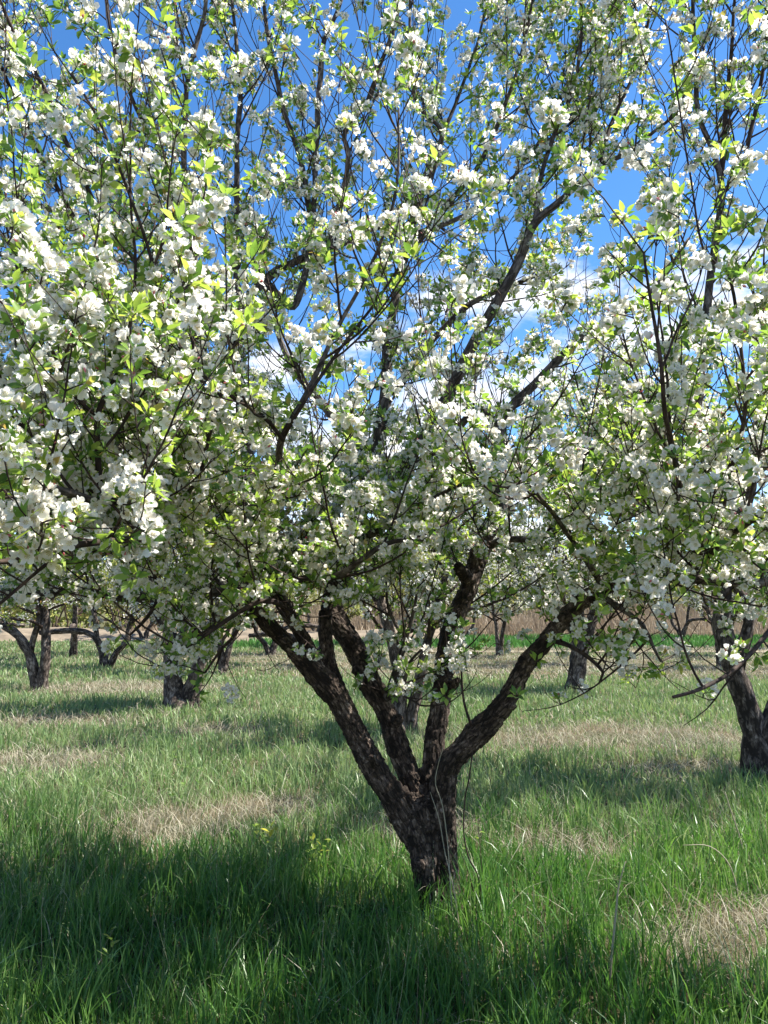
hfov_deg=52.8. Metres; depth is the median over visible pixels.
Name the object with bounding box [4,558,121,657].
apple tree
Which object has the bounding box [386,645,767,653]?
dry grass
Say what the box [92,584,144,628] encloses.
apple tree
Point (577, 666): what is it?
apple tree
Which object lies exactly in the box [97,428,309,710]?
apple tree
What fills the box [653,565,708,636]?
apple tree
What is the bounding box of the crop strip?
[224,633,767,648]
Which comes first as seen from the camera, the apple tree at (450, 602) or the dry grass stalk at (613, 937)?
the dry grass stalk at (613, 937)
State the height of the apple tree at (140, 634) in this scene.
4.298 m
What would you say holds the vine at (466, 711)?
hanging from the apple tree at (168, 420)
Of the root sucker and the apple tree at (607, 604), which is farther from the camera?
the apple tree at (607, 604)
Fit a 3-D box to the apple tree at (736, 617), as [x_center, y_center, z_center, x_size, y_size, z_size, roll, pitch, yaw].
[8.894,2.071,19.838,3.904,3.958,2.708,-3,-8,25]
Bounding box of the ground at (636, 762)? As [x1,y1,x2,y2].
[0,608,767,1023]
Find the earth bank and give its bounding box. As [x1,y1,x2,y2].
[0,627,439,641]
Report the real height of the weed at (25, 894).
0.192 m
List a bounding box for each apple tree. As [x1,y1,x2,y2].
[0,0,767,918]
[0,531,117,690]
[0,564,24,626]
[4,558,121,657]
[39,548,175,667]
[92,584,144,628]
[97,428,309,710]
[104,559,165,638]
[162,529,288,674]
[214,563,319,654]
[214,604,230,644]
[248,527,363,650]
[271,402,601,732]
[294,573,325,631]
[313,561,398,613]
[386,547,495,628]
[387,571,436,618]
[438,562,491,634]
[452,558,533,655]
[463,441,704,690]
[471,291,767,780]
[517,528,617,611]
[553,577,621,615]
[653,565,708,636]
[670,545,767,667]
[678,561,767,610]
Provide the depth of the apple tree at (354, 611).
19.97 m
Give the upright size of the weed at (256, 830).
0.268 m
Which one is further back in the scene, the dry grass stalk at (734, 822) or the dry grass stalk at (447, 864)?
the dry grass stalk at (734, 822)
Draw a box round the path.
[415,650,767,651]
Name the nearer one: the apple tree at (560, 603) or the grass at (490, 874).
the grass at (490, 874)
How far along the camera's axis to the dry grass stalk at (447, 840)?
3.59 m
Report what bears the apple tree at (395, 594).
on the ground at (636, 762)
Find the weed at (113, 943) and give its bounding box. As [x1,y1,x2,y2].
[101,926,118,983]
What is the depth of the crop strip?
31.97 m
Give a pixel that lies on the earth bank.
(27, 633)
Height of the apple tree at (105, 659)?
4.298 m
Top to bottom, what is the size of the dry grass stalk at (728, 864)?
0.307 m
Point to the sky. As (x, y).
(624, 186)
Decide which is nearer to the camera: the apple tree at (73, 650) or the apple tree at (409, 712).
the apple tree at (409, 712)
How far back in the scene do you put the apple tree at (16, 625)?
27.52 m
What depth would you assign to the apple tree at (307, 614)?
39.94 m
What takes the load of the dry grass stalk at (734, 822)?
on the grass at (490, 874)
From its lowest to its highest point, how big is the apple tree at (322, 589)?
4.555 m
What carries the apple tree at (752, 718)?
on the ground at (636, 762)
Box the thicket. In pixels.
[0,543,767,629]
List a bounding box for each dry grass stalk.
[430,792,460,937]
[435,748,454,939]
[609,861,625,989]
[692,844,739,904]
[725,792,744,853]
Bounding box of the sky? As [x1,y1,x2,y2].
[0,0,767,607]
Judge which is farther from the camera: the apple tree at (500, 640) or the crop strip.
the crop strip
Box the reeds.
[118,584,767,636]
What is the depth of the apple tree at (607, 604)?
36.72 m
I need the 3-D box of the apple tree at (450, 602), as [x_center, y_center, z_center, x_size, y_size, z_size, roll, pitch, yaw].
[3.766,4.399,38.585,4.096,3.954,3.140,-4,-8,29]
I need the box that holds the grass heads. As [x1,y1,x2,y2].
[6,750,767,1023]
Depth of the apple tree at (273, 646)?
24.79 m
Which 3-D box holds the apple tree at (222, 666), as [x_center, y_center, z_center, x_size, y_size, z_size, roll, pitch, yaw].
[-3.632,1.871,17.685,3.435,3.788,2.941,0,-7,0]
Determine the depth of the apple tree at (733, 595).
23.98 m
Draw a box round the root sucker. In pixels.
[457,816,484,891]
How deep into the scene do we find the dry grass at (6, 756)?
7.15 m
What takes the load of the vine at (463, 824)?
hanging from the apple tree at (168, 420)
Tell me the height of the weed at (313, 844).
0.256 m
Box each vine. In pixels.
[460,670,471,725]
[463,751,481,902]
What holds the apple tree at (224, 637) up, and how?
on the ground at (636, 762)
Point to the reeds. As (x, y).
(517, 623)
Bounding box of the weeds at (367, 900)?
[3,741,765,1023]
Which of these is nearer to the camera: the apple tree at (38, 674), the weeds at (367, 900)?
the weeds at (367, 900)
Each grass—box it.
[0,640,767,1023]
[0,762,767,1023]
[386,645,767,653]
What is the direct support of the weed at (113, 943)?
on the ground at (636, 762)
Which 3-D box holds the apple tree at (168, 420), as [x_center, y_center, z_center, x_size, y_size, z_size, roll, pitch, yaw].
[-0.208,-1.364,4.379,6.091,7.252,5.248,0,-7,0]
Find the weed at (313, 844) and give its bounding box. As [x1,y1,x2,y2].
[305,833,330,868]
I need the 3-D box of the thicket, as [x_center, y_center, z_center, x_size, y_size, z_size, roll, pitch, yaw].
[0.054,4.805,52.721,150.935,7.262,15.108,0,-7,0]
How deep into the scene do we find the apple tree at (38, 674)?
14.10 m
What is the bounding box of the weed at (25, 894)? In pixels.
[11,878,41,908]
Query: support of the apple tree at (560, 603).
on the ground at (636, 762)
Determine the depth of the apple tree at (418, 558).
32.49 m
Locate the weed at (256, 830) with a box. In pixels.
[252,821,277,853]

